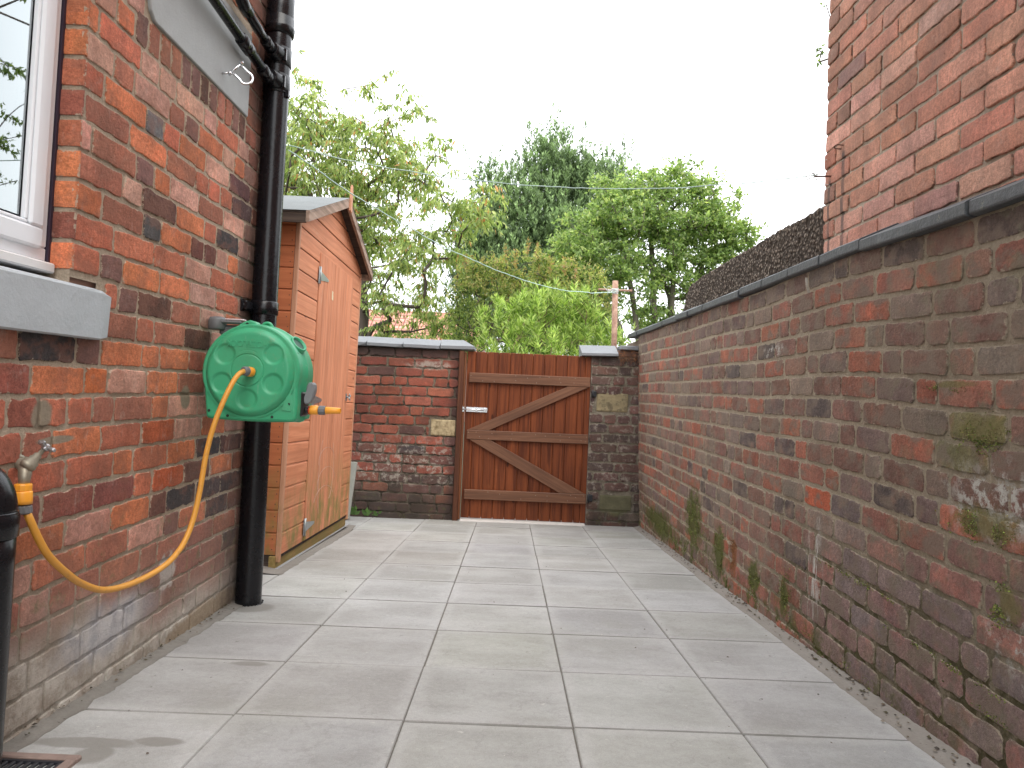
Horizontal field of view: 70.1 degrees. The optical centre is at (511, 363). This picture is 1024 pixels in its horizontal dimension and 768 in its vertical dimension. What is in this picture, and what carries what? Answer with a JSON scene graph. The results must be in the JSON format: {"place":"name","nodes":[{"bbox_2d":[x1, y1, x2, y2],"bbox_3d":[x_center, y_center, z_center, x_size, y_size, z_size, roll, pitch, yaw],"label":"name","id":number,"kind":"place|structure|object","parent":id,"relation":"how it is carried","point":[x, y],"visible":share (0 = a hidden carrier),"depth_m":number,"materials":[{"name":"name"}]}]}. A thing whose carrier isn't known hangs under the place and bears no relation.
{"place":"outdoors","nodes":[
{"label":"outdoors","id":0,"kind":"place"},
{"bbox_2d":[368,309,484,421],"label":"distant house","id":1,"kind":"structure","parent":0,"point":[378,319],"depth_m":31.41,"materials":[{"name":"red tile"}]},
{"bbox_2d":[460,422,464,513],"bbox_3d":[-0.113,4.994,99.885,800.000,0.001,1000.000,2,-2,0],"label":"ground","id":2,"kind":"structure","parent":0,"point":[462,469],"depth_m":12.64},
{"bbox_2d":[284,50,511,339],"bbox_3d":[-2.673,-1.486,10.789,5.936,6.274,2.951,2,-2,23],"label":"cherry tree","id":3,"kind":"object","parent":2,"relation":"on","point":[296,183],"visible":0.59,"depth_m":10.46,"materials":[{"name":"green plant"}]},
{"bbox_2d":[350,336,475,519],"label":"garden wall","id":4,"kind":"structure","parent":2,"relation":"on","point":[404,426],"depth_m":6.37,"materials":[{"name":"brick"}]},
{"bbox_2d":[452,351,466,520],"bbox_3d":[-0.458,0.632,6.399,0.063,1.483,0.105,2,-2,0],"label":"gate post","id":5,"kind":"object","parent":4,"relation":"attached to","point":[459,437],"visible":0.97,"depth_m":6.35,"materials":[{"name":"brown wood"}]},
{"bbox_2d":[460,351,590,522],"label":"wooden gate","id":6,"kind":"structure","parent":5,"relation":"attached to","point":[525,447],"depth_m":6.37,"materials":[{"name":"wood"}]},
{"bbox_2d":[445,236,620,357],"bbox_3d":[0.306,0.009,10.305,2.519,3.502,1.356,2,-2,0],"label":"evergreen shrub","id":7,"kind":"object","parent":2,"relation":"on","point":[506,287],"visible":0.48,"depth_m":10.05,"materials":[{"name":"green plant"}]},
{"bbox_2d":[429,102,645,355],"bbox_3d":[0.792,-2.864,22.049,6.810,10.127,4.518,2,-2,0],"label":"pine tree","id":8,"kind":"object","parent":2,"relation":"on","point":[537,207],"visible":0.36,"depth_m":21.38,"materials":[{"name":"green plant"}]},
{"bbox_2d":[472,277,637,355],"bbox_3d":[0.522,0.340,8.561,2.086,2.735,1.149,4,-2,-29],"label":"leafy bush","id":9,"kind":"object","parent":2,"relation":"on","point":[528,314],"visible":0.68,"depth_m":8.38,"materials":[{"name":"green plant"}]},
{"bbox_2d":[579,345,639,526],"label":"brick pier","id":10,"kind":"structure","parent":2,"relation":"on","point":[612,487],"depth_m":6.37,"materials":[{"name":"brown brick"}]},
{"bbox_2d":[587,494,592,502],"bbox_3d":[0.677,1.173,6.347,0.044,0.080,0.050,2,-2,0],"label":"hinge iron","id":11,"kind":"object","parent":10,"relation":"attached to","point":[589,497],"visible":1,"depth_m":6.33,"materials":[{"name":"black metal"}]},
{"bbox_2d":[591,390,596,397],"bbox_3d":[0.716,0.269,6.380,0.044,0.070,0.050,2,-2,0],"label":"hinge iron","id":12,"kind":"object","parent":10,"relation":"attached to","point":[593,393],"visible":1,"depth_m":6.37,"materials":[{"name":"black metal"}]},
{"bbox_2d":[617,349,638,363],"bbox_3d":[1.027,-0.051,6.367,0.218,0.146,0.137,2,-2,0],"label":"dry moss","id":13,"kind":"object","parent":10,"relation":"attached to","point":[625,354],"visible":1,"depth_m":6.37,"materials":[{"name":"brown plant"}]},
{"bbox_2d":[598,280,631,348],"bbox_3d":[0.910,0.444,6.739,0.313,2.429,0.052,2,-2,0],"label":"clothes post","id":14,"kind":"object","parent":2,"relation":"on","point":[614,316],"visible":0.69,"depth_m":6.75,"materials":[{"name":"brown wood"}]},
{"bbox_2d":[288,150,618,293],"bbox_3d":[-0.052,-0.731,5.062,0.110,0.255,4.050,1,-2,30],"label":"clothes line","id":15,"kind":"object","parent":14,"relation":"attached to","point":[615,289],"visible":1,"depth_m":4.24,"materials":[{"name":"fabric"}]},
{"bbox_2d":[534,152,768,342],"bbox_3d":[2.511,-1.047,14.042,4.491,6.085,2.351,3,-2,-19],"label":"garden tree","id":16,"kind":"object","parent":2,"relation":"on","point":[646,218],"visible":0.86,"depth_m":13.65,"materials":[{"name":"green plant"}]},
{"bbox_2d":[682,206,824,311],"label":"block wall","id":17,"kind":"structure","parent":2,"relation":"on","point":[795,243],"depth_m":4.04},
{"bbox_2d":[812,3,829,67],"bbox_3d":[6.365,-1.614,8.888,5.224,7.159,4.834,1,-3,34],"label":"garden tree","id":18,"kind":"object","parent":2,"relation":"on","point":[820,54],"visible":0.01,"depth_m":9.14,"materials":[{"name":"green plant"}]},
{"bbox_2d":[627,178,1023,767],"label":"garden wall","id":19,"kind":"structure","parent":2,"relation":"on","point":[785,418],"depth_m":2.31,"materials":[{"name":"brick"}]},
{"bbox_2d":[805,278,809,292],"bbox_3d":[1.163,-0.307,2.878,0.019,0.066,0.019,2,-2,0],"label":"wall clip","id":20,"kind":"object","parent":19,"relation":"attached to","point":[807,286],"depth_m":2.87,"materials":[{"name":"grey metal"}]},
{"bbox_2d":[640,386,1023,740],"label":"moss","id":21,"kind":"object","parent":19,"relation":"attached to","point":[994,609],"visible":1,"depth_m":1.90,"materials":[{"name":"green plant"}]},
{"bbox_2d":[823,0,1023,252],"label":"brick house","id":22,"kind":"structure","parent":2,"relation":"on","point":[925,108],"depth_m":2.41,"materials":[{"name":"red brick"}]},
{"bbox_2d":[813,175,830,176],"bbox_3d":[1.310,-0.785,3.059,0.086,0.016,0.011,1,-2,28],"label":"wall hook","id":23,"kind":"object","parent":22,"relation":"attached to","point":[822,176],"depth_m":3.06,"materials":[{"name":"metal"}]},
{"bbox_2d":[4,516,944,767],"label":"patio","id":24,"kind":"structure","parent":0,"point":[339,676],"depth_m":2.32,"materials":[{"name":"grey concrete"}]},
{"bbox_2d":[2,752,81,767],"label":"drain grate","id":25,"kind":"object","parent":24,"relation":"on","point":[19,759],"visible":0.93,"depth_m":1.63,"materials":[{"name":"black metal"}]},
{"bbox_2d":[3,601,242,751],"bbox_3d":[-1.164,0.843,1.180,0.063,0.251,4.020,2,-2,0],"label":"cement fillet","id":26,"kind":"object","parent":24,"relation":"on","point":[51,722],"visible":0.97,"depth_m":2.08,"materials":[{"name":"grey concrete"}]},
{"bbox_2d":[0,0,266,743],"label":"brick house","id":27,"kind":"structure","parent":24,"relation":"on","point":[130,134],"depth_m":2.12,"materials":[{"name":"red brick"}]},
{"bbox_2d":[0,468,20,767],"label":"waste pipe","id":28,"kind":"object","parent":27,"relation":"attached to","point":[10,515],"visible":1,"depth_m":1.54,"materials":[{"name":"black paint"}]},
{"bbox_2d":[0,0,66,273],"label":"window","id":29,"kind":"structure","parent":27,"relation":"in","point":[32,32],"depth_m":1.80,"materials":[{"name":"white plastic"}]},
{"bbox_2d":[14,440,55,483],"bbox_3d":[-1.134,0.235,1.723,0.073,0.112,0.085,0,-3,44],"label":"garden tap","id":30,"kind":"object","parent":27,"relation":"attached to","point":[25,467],"visible":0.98,"depth_m":1.70,"materials":[{"name":"silver metal"}]},
{"bbox_2d":[222,61,253,84],"bbox_3d":[-1.047,-1.114,2.789,0.115,0.101,0.036,3,-2,-21],"label":"shackle","id":31,"kind":"object","parent":27,"relation":"attached to","point":[231,72],"visible":1,"depth_m":2.79,"materials":[{"name":"metal"}]},
{"bbox_2d":[208,0,294,606],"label":"soil pipe","id":32,"kind":"object","parent":27,"relation":"attached to","point":[276,38],"visible":0.94,"depth_m":3.16,"materials":[{"name":"black paint"}]},
{"bbox_2d":[288,145,829,188],"bbox_3d":[0.168,-0.850,3.159,2.368,0.177,0.100,2,-2,4],"label":"clothes line","id":33,"kind":"object","parent":32,"relation":"attached to","point":[814,174],"visible":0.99,"depth_m":3.15,"materials":[{"name":"fabric"}]},
{"bbox_2d":[202,316,340,421],"bbox_3d":[-0.890,0.026,2.737,0.519,0.388,0.247,2,-2,0],"label":"hose reel","id":34,"kind":"object","parent":27,"relation":"attached to","point":[279,386],"visible":0.87,"depth_m":2.62,"materials":[{"name":"green plastic"}]},
{"bbox_2d":[14,366,255,592],"bbox_3d":[-1.050,0.317,2.135,0.078,0.654,0.953,2,-2,11],"label":"garden hose","id":35,"kind":"object","parent":34,"relation":"attached to","point":[24,492],"visible":0.98,"depth_m":2.07,"materials":[{"name":"orange plastic"}]},
{"bbox_2d":[263,525,355,574],"bbox_3d":[-1.269,1.177,4.760,0.156,0.137,2.000,2,-2,0],"label":"cement apron","id":36,"kind":"object","parent":24,"relation":"on","point":[336,536],"visible":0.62,"depth_m":4.42,"materials":[{"name":"grey concrete"}]},
{"bbox_2d":[263,185,372,567],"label":"wooden shed","id":37,"kind":"structure","parent":24,"relation":"on","point":[325,270],"depth_m":4.51,"materials":[{"name":"wood"}]},
{"bbox_2d":[302,253,353,540],"bbox_3d":[-1.197,0.219,4.847,0.044,1.744,0.927,2,-4,0],"label":"door","id":38,"kind":"structure","parent":37,"relation":"in","point":[323,481],"depth_m":4.79,"materials":[{"name":"wood"}]},
{"bbox_2d":[348,462,356,518],"bbox_3d":[-1.446,1.050,6.114,0.267,0.485,0.092,2,-2,0],"label":"leaning slab","id":39,"kind":"object","parent":24,"relation":"on","point":[353,472],"depth_m":6.11,"materials":[{"name":"grey concrete"}]},
{"bbox_2d":[350,505,359,514],"bbox_3d":[-1.372,1.267,6.299,0.119,0.087,0.045,3,-2,-12],"label":"weed","id":40,"kind":"object","parent":24,"relation":"on","point":[353,511],"visible":0.9,"depth_m":6.30,"materials":[{"name":"green plant"}]},
{"bbox_2d":[362,507,371,515],"bbox_3d":[-1.256,1.281,6.307,0.085,0.074,0.065,4,-2,-29],"label":"weed","id":41,"kind":"object","parent":24,"relation":"on","point":[366,512],"visible":1,"depth_m":6.31,"materials":[{"name":"green plant"}]},
{"bbox_2d":[23,527,969,764],"bbox_3d":[-0.041,1.113,3.712,2.320,0.310,5.100,2,-2,0],"label":"grit","id":42,"kind":"object","parent":24,"relation":"on","point":[849,678],"visible":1,"depth_m":2.40,"materials":[{"name":"grey gravel"}]},
{"bbox_2d":[460,517,584,525],"bbox_3d":[0.087,1.386,6.473,1.080,0.028,0.362,2,-2,0],"label":"doorstep","id":43,"kind":"object","parent":24,"relation":"on","point":[503,520],"visible":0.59,"depth_m":6.31,"materials":[{"name":"concrete"}]},
{"bbox_2d":[633,526,980,767],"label":"cement strip","id":44,"kind":"object","parent":24,"relation":"on","point":[917,734],"visible":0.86,"depth_m":2.36,"materials":[{"name":"grey concrete"}]},
{"bbox_2d":[285,0,830,353],"label":"sky","id":45,"kind":"structure","parent":0,"point":[739,86],"materials":[{"name":"white"}]},
{"bbox_3d":[-1.614,1.293,4.716,0.675,0.343,1.731,2,-2,0],"label":"base plinth","id":46,"kind":"object","parent":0,"visible":0},
{"bbox_2d":[275,524,348,568],"bbox_3d":[-1.599,1.153,4.755,0.693,0.084,1.728,2,-2,0],"label":"base sheet","id":47,"kind":"object","parent":46,"relation":"on","point":[296,556],"visible":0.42,"depth_m":4.51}
]}

